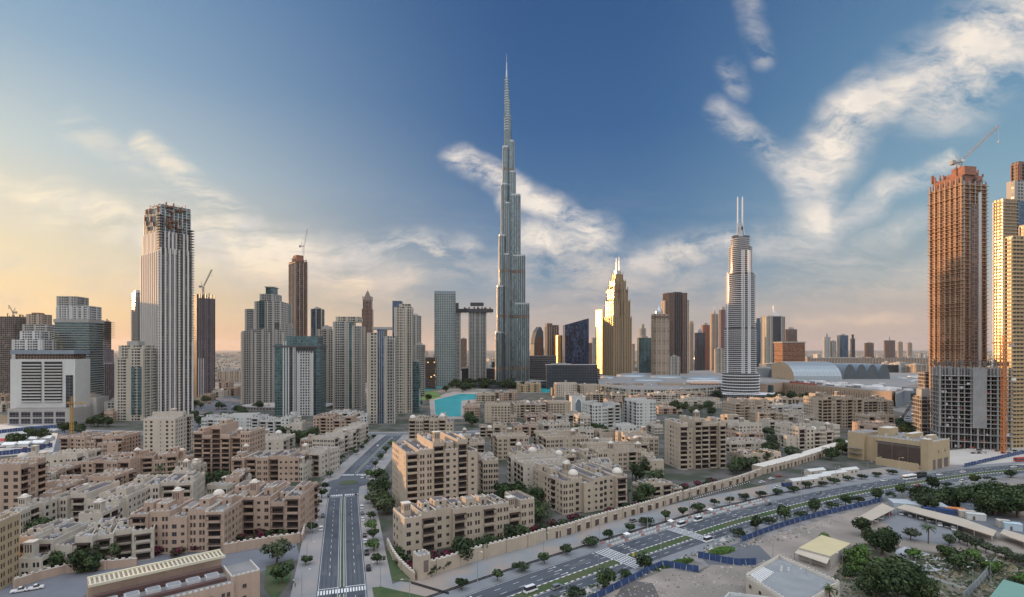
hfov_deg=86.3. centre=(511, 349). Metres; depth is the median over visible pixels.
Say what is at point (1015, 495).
tree
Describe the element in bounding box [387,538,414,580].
garden wall
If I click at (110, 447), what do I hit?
house
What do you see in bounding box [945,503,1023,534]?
service lane
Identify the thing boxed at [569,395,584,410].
gatehouse
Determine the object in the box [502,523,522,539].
tree
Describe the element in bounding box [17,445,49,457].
house
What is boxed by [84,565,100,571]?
shrub
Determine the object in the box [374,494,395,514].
tree
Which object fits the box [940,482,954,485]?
tree
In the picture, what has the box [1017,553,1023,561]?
tree
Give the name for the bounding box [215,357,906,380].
distant trees
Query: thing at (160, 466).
palm tree
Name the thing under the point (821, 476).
site cabin
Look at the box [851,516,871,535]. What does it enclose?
tree
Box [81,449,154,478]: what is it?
apartment block
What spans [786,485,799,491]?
tree
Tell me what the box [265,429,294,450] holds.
apartment block
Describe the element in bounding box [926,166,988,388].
unfinished skyscraper
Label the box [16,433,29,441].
tree
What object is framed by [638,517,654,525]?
tree
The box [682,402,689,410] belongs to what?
tree
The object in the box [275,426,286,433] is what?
tree
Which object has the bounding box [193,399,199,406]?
tree
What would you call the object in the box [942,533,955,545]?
tree
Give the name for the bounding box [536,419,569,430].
house
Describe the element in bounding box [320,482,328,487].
tree
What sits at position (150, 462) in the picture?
apartment block
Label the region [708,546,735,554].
hedge
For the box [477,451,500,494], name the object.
apartment block
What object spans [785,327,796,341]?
stepped block
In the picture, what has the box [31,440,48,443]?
storage tent
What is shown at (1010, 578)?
shrub
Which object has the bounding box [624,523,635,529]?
tree
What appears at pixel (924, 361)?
hall
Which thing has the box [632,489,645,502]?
tree
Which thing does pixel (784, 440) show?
house
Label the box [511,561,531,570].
tree
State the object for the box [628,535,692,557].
median lawn
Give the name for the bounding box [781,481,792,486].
skip
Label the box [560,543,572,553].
tree
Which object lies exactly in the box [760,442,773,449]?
tree
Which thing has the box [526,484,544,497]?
tree
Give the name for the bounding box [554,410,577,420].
house
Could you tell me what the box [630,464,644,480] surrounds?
tree
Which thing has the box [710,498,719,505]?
tree
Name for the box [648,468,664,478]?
tree
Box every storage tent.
[1,442,18,447]
[17,441,32,446]
[24,436,39,440]
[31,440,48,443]
[39,435,54,439]
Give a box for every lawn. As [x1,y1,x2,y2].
[265,558,293,596]
[372,587,424,596]
[387,550,410,581]
[422,391,440,399]
[511,560,619,596]
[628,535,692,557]
[696,468,1023,534]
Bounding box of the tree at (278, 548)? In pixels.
[259,537,295,562]
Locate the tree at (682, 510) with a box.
[678,507,687,515]
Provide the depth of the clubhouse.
181.65 m
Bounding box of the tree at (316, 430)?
[308,427,319,434]
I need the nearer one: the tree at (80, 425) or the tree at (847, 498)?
the tree at (847, 498)
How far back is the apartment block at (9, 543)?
209.16 m
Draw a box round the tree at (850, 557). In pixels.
[846,553,864,565]
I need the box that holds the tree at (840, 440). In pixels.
[832,438,845,442]
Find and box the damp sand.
[615,581,658,596]
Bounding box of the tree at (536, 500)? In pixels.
[531,495,539,504]
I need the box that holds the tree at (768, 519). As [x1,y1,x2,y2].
[761,516,776,523]
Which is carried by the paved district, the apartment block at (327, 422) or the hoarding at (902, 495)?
the apartment block at (327, 422)
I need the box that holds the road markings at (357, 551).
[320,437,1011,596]
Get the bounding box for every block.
[0,456,49,512]
[0,512,19,589]
[20,517,125,564]
[39,448,103,466]
[52,480,159,521]
[55,474,87,485]
[59,430,140,451]
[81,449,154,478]
[90,393,108,415]
[92,516,154,560]
[103,363,113,400]
[104,398,113,410]
[129,470,204,501]
[129,487,243,553]
[130,446,179,474]
[143,408,193,452]
[192,419,264,475]
[225,479,320,536]
[231,444,309,481]
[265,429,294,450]
[273,336,326,415]
[299,443,339,476]
[312,429,357,454]
[313,412,358,433]
[335,417,368,446]
[392,430,476,507]
[393,490,533,556]
[409,412,453,439]
[413,359,420,412]
[425,355,436,388]
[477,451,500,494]
[489,428,529,459]
[506,442,571,488]
[532,428,589,448]
[533,460,627,514]
[541,447,596,463]
[553,380,576,396]
[556,335,561,362]
[573,412,590,426]
[577,383,600,396]
[579,441,648,470]
[589,338,595,363]
[601,382,622,392]
[613,422,636,430]
[615,426,658,454]
[620,383,648,385]
[632,344,634,370]
[637,336,650,372]
[647,391,675,404]
[656,405,682,413]
[665,409,726,469]
[668,355,679,375]
[670,387,704,398]
[673,397,721,407]
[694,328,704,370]
[714,347,724,372]
[723,397,771,419]
[724,417,761,431]
[747,407,781,422]
[767,399,788,411]
[773,340,805,362]
[775,419,839,449]
[776,408,802,421]
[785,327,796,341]
[787,401,803,411]
[804,391,862,428]
[855,411,894,423]
[861,395,892,414]
[912,388,929,435]
[917,371,928,388]
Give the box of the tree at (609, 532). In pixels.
[602,529,613,539]
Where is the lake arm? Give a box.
[541,388,549,391]
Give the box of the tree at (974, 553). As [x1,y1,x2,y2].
[962,547,982,561]
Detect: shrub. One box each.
[73,566,85,572]
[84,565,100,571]
[235,534,246,540]
[257,529,273,535]
[278,529,290,533]
[391,545,404,554]
[394,553,410,563]
[427,564,440,574]
[536,523,549,530]
[556,519,567,525]
[573,515,585,520]
[841,568,855,576]
[965,562,981,568]
[978,558,991,566]
[1008,575,1023,584]
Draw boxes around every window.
[9,412,64,423]
[160,417,192,450]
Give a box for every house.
[0,393,9,400]
[0,400,9,411]
[4,493,56,534]
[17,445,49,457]
[19,539,52,576]
[39,490,61,497]
[46,469,55,480]
[46,480,76,492]
[48,466,74,479]
[53,461,80,474]
[75,494,124,522]
[85,468,136,484]
[95,440,131,455]
[103,409,115,421]
[169,448,192,474]
[172,458,206,473]
[200,393,215,400]
[207,473,251,494]
[212,388,227,397]
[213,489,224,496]
[218,380,233,388]
[222,467,249,484]
[224,387,240,395]
[284,416,305,433]
[299,456,314,481]
[300,434,314,449]
[459,428,470,443]
[468,433,484,452]
[480,421,506,437]
[492,413,515,422]
[510,443,545,452]
[511,418,537,436]
[524,410,553,422]
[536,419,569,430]
[550,387,553,395]
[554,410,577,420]
[565,392,582,400]
[571,422,593,437]
[587,390,607,402]
[588,457,622,472]
[589,437,611,442]
[594,428,614,440]
[603,398,622,407]
[609,391,628,403]
[623,435,651,451]
[629,393,654,399]
[640,451,663,474]
[648,420,662,433]
[657,399,679,405]
[681,394,698,399]
[720,414,738,420]
[725,592,767,596]
[726,427,763,439]
[746,555,839,596]
[759,418,784,430]
[765,394,792,404]
[777,429,796,447]
[789,396,803,403]
[794,412,814,422]
[852,420,895,430]
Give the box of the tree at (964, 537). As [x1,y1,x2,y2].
[958,534,969,545]
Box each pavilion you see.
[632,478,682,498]
[794,535,850,570]
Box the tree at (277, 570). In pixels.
[269,562,294,582]
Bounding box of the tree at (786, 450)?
[784,445,797,454]
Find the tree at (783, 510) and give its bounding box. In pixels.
[776,503,790,518]
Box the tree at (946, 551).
[943,547,955,554]
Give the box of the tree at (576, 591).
[566,585,586,596]
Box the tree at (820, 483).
[817,481,827,485]
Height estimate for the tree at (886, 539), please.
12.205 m
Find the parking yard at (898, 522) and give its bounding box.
[877,509,963,545]
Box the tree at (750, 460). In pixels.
[743,456,755,467]
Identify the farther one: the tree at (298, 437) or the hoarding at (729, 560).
the tree at (298, 437)
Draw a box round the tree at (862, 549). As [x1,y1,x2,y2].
[851,543,871,556]
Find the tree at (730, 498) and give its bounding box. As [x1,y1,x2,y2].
[725,496,733,502]
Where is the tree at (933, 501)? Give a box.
[916,496,939,506]
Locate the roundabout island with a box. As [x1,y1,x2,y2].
[339,480,357,484]
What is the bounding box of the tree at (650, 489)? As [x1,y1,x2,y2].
[637,481,655,496]
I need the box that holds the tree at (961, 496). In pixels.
[943,486,968,506]
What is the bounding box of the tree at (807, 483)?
[802,481,811,487]
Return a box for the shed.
[990,579,1023,596]
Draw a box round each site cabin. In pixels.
[785,476,818,485]
[803,473,831,480]
[804,467,825,474]
[818,469,847,477]
[837,466,858,474]
[887,498,947,508]
[921,506,956,514]
[945,506,965,513]
[958,509,976,516]
[960,501,991,512]
[965,511,986,520]
[995,518,1009,527]
[1001,520,1022,531]
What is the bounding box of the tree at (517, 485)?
[510,481,525,491]
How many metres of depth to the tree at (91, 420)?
634.47 m
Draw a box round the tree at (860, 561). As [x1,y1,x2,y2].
[851,557,870,566]
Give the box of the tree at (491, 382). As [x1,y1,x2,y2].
[488,380,496,384]
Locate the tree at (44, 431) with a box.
[31,427,53,437]
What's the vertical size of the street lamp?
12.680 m
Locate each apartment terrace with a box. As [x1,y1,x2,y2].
[201,413,232,426]
[227,412,259,428]
[251,411,297,432]
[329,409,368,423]
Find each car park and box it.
[194,396,240,429]
[898,406,912,432]
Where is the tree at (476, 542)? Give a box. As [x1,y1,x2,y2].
[470,537,489,547]
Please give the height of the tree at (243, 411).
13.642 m
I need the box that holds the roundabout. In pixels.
[327,478,369,487]
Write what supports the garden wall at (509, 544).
on the sandy verge at (444, 580)
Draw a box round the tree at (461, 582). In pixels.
[455,578,468,589]
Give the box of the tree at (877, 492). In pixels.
[870,486,883,498]
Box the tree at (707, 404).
[703,401,712,408]
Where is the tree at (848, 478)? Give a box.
[843,475,854,480]
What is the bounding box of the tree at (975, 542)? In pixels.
[967,536,984,548]
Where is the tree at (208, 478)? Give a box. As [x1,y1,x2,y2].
[200,470,212,483]
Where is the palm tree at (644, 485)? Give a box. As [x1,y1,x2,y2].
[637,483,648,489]
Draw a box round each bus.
[902,473,916,479]
[914,471,926,477]
[1013,457,1023,461]
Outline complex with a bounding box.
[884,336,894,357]
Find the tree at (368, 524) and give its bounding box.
[364,519,376,528]
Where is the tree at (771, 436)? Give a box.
[766,433,776,440]
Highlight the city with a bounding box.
[114,352,992,362]
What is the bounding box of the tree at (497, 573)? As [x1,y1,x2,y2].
[492,569,503,580]
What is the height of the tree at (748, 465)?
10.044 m
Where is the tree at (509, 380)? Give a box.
[507,378,515,388]
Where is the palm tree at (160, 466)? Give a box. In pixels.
[154,464,163,472]
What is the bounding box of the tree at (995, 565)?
[981,560,1004,573]
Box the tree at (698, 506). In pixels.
[690,502,705,511]
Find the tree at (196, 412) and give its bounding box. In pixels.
[190,410,199,417]
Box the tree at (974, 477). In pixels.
[968,474,980,480]
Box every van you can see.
[523,583,537,593]
[676,520,685,527]
[693,515,702,521]
[703,535,712,542]
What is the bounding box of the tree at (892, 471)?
[886,469,898,473]
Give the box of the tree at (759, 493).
[755,491,767,496]
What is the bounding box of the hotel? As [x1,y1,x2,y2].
[7,350,92,424]
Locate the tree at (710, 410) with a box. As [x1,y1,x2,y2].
[706,407,716,413]
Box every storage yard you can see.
[0,425,56,434]
[0,432,57,455]
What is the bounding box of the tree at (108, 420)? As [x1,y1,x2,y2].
[104,417,113,426]
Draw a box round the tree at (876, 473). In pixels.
[872,472,881,476]
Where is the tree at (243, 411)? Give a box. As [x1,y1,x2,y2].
[236,409,247,412]
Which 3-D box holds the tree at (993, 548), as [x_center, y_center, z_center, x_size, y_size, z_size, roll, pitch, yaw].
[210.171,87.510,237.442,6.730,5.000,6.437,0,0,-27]
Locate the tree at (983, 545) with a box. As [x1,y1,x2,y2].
[980,541,991,552]
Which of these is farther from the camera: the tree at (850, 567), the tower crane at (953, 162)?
the tower crane at (953, 162)
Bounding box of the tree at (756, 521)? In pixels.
[750,515,762,529]
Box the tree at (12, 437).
[3,432,20,441]
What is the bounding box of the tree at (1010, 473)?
[1004,469,1017,477]
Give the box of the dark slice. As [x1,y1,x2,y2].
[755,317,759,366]
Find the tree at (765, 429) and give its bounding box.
[762,426,773,433]
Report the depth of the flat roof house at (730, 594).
189.20 m
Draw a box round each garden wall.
[13,557,136,588]
[223,532,299,553]
[301,522,306,540]
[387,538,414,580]
[430,528,545,575]
[547,490,682,539]
[683,468,761,498]
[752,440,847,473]
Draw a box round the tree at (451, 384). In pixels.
[448,382,455,388]
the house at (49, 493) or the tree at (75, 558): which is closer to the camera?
the tree at (75, 558)
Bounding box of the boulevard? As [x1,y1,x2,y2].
[316,435,402,596]
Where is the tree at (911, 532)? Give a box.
[902,527,921,539]
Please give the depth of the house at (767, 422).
604.04 m
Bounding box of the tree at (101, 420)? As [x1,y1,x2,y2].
[96,416,108,425]
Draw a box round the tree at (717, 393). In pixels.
[712,390,721,396]
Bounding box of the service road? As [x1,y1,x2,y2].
[50,422,85,452]
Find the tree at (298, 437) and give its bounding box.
[295,433,304,445]
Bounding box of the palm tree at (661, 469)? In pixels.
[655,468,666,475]
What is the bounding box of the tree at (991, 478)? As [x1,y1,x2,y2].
[982,476,997,480]
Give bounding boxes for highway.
[463,465,1023,596]
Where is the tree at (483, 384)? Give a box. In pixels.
[480,381,488,388]
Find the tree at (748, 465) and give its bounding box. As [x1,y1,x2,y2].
[741,457,751,469]
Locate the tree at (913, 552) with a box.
[906,547,924,557]
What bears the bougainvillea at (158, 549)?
on the paved district
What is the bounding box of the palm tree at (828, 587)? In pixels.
[821,582,838,596]
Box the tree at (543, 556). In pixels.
[537,552,549,563]
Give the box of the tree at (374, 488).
[367,482,385,490]
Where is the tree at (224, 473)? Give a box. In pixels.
[215,469,231,481]
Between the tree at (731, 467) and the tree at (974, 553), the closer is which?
the tree at (974, 553)
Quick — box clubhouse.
[87,549,259,596]
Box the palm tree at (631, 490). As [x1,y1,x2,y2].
[624,488,635,502]
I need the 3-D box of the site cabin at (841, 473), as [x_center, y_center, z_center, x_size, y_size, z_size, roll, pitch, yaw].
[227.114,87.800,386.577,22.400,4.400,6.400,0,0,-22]
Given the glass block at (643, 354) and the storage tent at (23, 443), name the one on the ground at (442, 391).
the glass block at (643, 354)
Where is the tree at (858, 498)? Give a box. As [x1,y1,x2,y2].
[850,495,864,501]
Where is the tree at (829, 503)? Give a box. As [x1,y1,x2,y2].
[824,501,838,507]
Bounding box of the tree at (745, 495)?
[738,493,749,499]
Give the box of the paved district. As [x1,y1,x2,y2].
[0,394,976,596]
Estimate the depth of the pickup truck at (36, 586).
204.56 m
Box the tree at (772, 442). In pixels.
[767,440,779,445]
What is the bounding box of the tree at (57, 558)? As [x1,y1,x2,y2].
[43,550,64,568]
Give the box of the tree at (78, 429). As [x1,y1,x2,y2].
[70,425,83,432]
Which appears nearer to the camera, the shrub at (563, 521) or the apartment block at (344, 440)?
the shrub at (563, 521)
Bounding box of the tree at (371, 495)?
[365,488,384,501]
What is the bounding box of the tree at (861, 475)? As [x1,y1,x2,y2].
[857,474,867,477]
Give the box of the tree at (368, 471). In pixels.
[364,470,373,477]
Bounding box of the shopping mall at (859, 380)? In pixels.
[759,361,917,405]
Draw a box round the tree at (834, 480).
[826,477,840,483]
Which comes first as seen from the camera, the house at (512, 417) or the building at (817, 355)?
the house at (512, 417)
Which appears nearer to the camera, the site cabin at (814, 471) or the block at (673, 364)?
the site cabin at (814, 471)
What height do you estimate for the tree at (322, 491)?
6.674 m
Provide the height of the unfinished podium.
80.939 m
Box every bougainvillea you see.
[154,546,163,554]
[169,547,181,556]
[253,528,265,537]
[405,560,412,568]
[430,550,438,558]
[438,549,451,556]
[529,524,539,531]
[546,519,558,525]
[566,513,578,520]
[694,480,701,485]
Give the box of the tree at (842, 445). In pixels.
[835,441,847,453]
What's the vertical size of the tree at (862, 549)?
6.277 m
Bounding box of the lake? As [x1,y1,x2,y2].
[434,394,475,416]
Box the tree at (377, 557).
[370,553,385,564]
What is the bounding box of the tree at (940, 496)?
[931,488,947,503]
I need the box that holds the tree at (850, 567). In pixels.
[843,562,863,572]
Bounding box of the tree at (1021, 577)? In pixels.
[1012,572,1023,581]
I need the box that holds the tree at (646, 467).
[641,459,651,474]
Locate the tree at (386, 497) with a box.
[371,492,394,510]
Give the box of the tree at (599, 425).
[594,423,605,427]
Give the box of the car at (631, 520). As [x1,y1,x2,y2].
[629,518,637,522]
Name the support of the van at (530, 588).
on the highway
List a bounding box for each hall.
[461,367,494,381]
[545,363,596,388]
[598,370,721,396]
[756,366,770,376]
[759,363,774,366]
[805,357,928,364]
[881,363,897,372]
[890,362,911,372]
[904,363,928,372]
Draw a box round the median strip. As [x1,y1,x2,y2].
[339,437,392,596]
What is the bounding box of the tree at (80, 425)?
[75,422,84,432]
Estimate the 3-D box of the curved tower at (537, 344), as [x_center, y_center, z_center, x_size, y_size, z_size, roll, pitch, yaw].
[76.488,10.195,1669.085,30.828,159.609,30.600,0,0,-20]
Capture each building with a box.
[217,369,240,381]
[242,403,332,410]
[463,400,481,417]
[475,391,494,400]
[495,389,516,400]
[517,382,540,391]
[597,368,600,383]
[813,354,821,357]
[846,426,949,471]
[918,352,923,357]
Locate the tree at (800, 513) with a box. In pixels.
[793,510,807,515]
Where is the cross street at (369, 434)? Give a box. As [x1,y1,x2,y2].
[51,429,479,435]
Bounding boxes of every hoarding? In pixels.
[0,424,58,432]
[0,443,51,454]
[589,560,698,596]
[697,551,755,564]
[741,497,882,541]
[884,479,991,501]
[927,575,966,588]
[962,557,996,596]
[964,450,1023,467]
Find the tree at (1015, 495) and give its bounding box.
[993,485,1023,517]
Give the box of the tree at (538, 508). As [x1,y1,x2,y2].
[534,502,545,520]
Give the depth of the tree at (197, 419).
636.96 m
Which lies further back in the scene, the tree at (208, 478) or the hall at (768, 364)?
the hall at (768, 364)
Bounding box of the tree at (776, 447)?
[766,441,780,448]
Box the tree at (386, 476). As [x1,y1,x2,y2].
[376,472,390,479]
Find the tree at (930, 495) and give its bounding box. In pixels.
[908,493,939,503]
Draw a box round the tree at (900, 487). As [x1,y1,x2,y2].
[895,483,907,492]
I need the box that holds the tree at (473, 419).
[465,415,478,425]
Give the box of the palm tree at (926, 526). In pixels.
[919,522,936,542]
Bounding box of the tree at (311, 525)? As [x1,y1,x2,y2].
[306,522,317,532]
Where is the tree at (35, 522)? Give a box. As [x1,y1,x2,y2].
[24,517,52,529]
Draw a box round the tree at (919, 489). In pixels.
[906,485,932,498]
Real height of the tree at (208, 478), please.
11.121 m
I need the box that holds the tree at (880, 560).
[875,557,887,565]
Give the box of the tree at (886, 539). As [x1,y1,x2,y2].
[861,525,902,554]
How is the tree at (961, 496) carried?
on the sandy lot
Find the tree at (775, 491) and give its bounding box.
[772,488,783,493]
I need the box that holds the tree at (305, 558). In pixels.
[301,555,312,564]
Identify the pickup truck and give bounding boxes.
[10,586,27,593]
[25,583,44,590]
[366,564,370,570]
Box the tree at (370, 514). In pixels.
[366,511,375,518]
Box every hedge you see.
[660,558,693,568]
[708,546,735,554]
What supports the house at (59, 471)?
on the paved district
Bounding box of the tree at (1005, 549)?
[999,545,1012,557]
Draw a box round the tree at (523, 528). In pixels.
[515,523,530,535]
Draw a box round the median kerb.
[509,468,1022,596]
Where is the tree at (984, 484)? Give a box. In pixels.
[971,480,1014,494]
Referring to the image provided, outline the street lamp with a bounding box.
[477,551,481,581]
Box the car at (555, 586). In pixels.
[551,583,563,590]
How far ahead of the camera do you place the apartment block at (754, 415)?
644.81 m
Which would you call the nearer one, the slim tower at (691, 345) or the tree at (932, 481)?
the tree at (932, 481)
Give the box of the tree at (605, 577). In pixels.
[596,565,616,588]
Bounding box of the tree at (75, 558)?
[64,544,101,571]
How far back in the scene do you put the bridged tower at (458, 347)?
1481.28 m
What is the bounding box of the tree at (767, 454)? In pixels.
[759,450,770,459]
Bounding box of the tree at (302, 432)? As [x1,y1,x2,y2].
[296,430,306,436]
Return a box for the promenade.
[429,391,491,418]
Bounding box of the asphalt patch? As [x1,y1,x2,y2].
[703,542,771,565]
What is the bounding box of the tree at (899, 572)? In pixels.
[864,552,930,596]
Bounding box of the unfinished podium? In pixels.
[930,359,1015,450]
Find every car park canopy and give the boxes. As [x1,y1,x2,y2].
[859,503,894,520]
[896,504,995,542]
[1000,529,1023,541]
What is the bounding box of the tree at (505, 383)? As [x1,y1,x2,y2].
[500,380,508,388]
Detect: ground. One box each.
[0,350,1019,572]
[835,546,1018,596]
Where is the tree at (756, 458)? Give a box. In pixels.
[748,455,759,466]
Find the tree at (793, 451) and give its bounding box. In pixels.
[787,446,803,454]
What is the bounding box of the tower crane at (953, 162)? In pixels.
[949,125,1000,167]
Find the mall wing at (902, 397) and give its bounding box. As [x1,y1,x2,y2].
[895,375,917,407]
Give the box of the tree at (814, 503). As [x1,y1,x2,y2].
[808,498,821,510]
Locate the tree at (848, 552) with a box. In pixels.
[843,548,862,558]
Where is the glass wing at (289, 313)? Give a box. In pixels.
[288,304,293,335]
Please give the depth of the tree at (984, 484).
311.00 m
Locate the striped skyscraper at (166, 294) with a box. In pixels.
[140,202,194,413]
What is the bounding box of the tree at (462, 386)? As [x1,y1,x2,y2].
[459,384,466,389]
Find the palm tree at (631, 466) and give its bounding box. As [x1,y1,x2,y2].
[628,462,637,479]
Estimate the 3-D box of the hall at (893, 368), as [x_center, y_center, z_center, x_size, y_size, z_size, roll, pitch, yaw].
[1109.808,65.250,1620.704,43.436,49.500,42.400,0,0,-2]
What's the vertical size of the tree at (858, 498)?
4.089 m
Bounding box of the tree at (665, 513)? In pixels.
[661,509,670,519]
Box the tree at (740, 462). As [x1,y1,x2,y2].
[730,455,747,472]
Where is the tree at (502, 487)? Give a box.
[493,483,509,497]
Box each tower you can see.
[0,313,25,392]
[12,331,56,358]
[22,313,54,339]
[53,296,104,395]
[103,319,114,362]
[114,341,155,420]
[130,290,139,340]
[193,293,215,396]
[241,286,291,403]
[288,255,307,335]
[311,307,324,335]
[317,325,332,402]
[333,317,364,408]
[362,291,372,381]
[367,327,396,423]
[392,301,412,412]
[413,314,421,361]
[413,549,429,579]
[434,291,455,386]
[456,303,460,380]
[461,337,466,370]
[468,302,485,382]
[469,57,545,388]
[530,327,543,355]
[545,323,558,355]
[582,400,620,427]
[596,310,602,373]
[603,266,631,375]
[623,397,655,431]
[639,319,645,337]
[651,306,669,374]
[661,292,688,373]
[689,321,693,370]
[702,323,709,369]
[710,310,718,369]
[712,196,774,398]
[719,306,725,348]
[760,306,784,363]
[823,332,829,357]
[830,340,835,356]
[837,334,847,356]
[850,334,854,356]
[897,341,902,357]
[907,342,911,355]
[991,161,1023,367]
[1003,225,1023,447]
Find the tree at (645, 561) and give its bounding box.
[635,551,652,567]
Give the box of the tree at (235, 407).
[232,405,242,411]
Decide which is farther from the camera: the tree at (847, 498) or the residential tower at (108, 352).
the residential tower at (108, 352)
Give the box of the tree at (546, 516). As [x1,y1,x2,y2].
[534,504,551,521]
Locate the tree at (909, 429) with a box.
[899,425,916,432]
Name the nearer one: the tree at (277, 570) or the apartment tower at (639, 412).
the tree at (277, 570)
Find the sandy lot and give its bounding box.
[603,482,1023,596]
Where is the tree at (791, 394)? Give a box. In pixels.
[786,390,797,397]
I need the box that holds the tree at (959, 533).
[952,529,964,542]
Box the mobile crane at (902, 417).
[901,402,912,418]
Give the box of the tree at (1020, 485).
[996,482,1023,487]
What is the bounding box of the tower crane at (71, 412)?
[66,397,87,434]
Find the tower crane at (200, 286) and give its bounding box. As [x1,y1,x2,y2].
[199,272,211,292]
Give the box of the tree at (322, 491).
[318,488,327,497]
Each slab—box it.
[529,356,556,379]
[563,318,588,363]
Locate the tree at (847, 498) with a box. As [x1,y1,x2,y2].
[838,494,852,505]
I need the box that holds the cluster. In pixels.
[864,342,873,357]
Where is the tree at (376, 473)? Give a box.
[370,467,386,477]
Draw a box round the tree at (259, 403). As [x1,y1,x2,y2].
[256,401,263,406]
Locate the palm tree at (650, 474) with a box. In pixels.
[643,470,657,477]
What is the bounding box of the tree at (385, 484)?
[370,477,391,490]
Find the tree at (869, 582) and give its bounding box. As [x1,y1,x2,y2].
[854,566,893,596]
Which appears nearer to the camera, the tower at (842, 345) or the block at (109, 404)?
the block at (109, 404)
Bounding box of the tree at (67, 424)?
[60,421,77,428]
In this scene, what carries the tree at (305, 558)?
on the paved district
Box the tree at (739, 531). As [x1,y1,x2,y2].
[729,527,745,535]
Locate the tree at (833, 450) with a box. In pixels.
[821,446,841,459]
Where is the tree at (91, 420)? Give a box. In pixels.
[86,415,101,426]
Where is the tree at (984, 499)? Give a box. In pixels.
[968,487,1017,514]
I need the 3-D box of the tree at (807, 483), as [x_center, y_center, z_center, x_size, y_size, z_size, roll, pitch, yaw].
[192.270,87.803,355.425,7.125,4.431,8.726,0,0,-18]
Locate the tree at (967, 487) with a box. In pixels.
[957,482,972,489]
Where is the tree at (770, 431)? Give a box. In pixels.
[767,428,774,433]
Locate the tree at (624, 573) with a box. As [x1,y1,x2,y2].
[618,569,631,578]
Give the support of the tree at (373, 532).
on the paved district
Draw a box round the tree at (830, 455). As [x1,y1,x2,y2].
[825,453,837,457]
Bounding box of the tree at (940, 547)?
[935,544,951,554]
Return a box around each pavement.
[0,424,479,432]
[290,435,385,596]
[359,435,408,596]
[433,461,1023,596]
[563,473,1023,596]
[613,532,703,562]
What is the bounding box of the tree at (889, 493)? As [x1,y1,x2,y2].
[885,492,896,496]
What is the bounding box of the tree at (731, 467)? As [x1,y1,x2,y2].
[726,463,740,474]
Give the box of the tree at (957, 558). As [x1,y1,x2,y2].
[946,548,969,570]
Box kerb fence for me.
[411,485,819,596]
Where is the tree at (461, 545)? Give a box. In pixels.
[451,535,473,560]
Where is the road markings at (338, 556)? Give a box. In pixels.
[317,436,397,596]
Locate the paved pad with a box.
[895,547,948,570]
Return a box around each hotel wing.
[483,399,510,422]
[511,398,545,417]
[544,396,570,415]
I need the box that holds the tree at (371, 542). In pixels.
[364,538,379,550]
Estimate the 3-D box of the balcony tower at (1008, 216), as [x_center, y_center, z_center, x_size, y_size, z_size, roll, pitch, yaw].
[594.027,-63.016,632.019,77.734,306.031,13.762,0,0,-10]
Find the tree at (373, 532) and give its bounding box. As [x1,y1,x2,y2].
[367,529,378,537]
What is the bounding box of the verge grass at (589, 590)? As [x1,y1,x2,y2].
[550,501,852,596]
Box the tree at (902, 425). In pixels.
[898,423,908,432]
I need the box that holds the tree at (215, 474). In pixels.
[212,469,223,481]
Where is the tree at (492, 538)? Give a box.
[481,533,498,543]
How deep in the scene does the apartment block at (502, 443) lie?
450.03 m
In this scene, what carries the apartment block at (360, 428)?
on the paved district
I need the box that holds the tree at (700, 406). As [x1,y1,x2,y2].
[694,403,704,409]
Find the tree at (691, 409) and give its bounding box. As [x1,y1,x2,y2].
[688,406,701,412]
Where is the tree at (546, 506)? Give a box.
[538,501,551,510]
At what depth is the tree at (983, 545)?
241.38 m
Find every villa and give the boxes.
[726,436,765,452]
[729,448,780,466]
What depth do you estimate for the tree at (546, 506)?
294.64 m
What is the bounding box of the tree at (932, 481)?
[926,475,941,487]
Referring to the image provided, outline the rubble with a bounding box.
[614,512,1023,596]
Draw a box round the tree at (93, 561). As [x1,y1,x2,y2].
[81,551,105,571]
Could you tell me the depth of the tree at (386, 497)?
298.48 m
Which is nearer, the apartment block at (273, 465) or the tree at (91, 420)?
the apartment block at (273, 465)
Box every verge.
[393,465,963,596]
[585,476,1023,596]
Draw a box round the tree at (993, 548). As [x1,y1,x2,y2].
[987,544,1002,553]
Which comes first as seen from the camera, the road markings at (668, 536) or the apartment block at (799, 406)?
the road markings at (668, 536)
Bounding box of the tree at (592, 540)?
[581,535,598,545]
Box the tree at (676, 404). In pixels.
[669,400,681,409]
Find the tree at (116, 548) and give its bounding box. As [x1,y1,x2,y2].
[99,541,121,556]
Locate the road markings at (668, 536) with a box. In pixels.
[464,465,1021,596]
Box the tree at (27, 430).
[23,427,35,435]
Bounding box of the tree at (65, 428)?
[59,423,68,432]
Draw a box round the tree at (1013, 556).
[1004,552,1019,562]
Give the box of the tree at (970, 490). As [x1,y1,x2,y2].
[950,487,975,501]
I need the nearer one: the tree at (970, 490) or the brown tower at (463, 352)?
the tree at (970, 490)
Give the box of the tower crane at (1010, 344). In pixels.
[993,335,1013,451]
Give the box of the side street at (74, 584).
[0,543,298,596]
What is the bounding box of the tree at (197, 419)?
[194,415,202,426]
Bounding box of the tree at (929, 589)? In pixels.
[899,576,942,596]
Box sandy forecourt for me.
[950,447,1023,464]
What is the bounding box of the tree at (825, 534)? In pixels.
[818,532,829,536]
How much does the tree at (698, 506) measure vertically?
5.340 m
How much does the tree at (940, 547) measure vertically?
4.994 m
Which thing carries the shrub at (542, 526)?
on the paved district

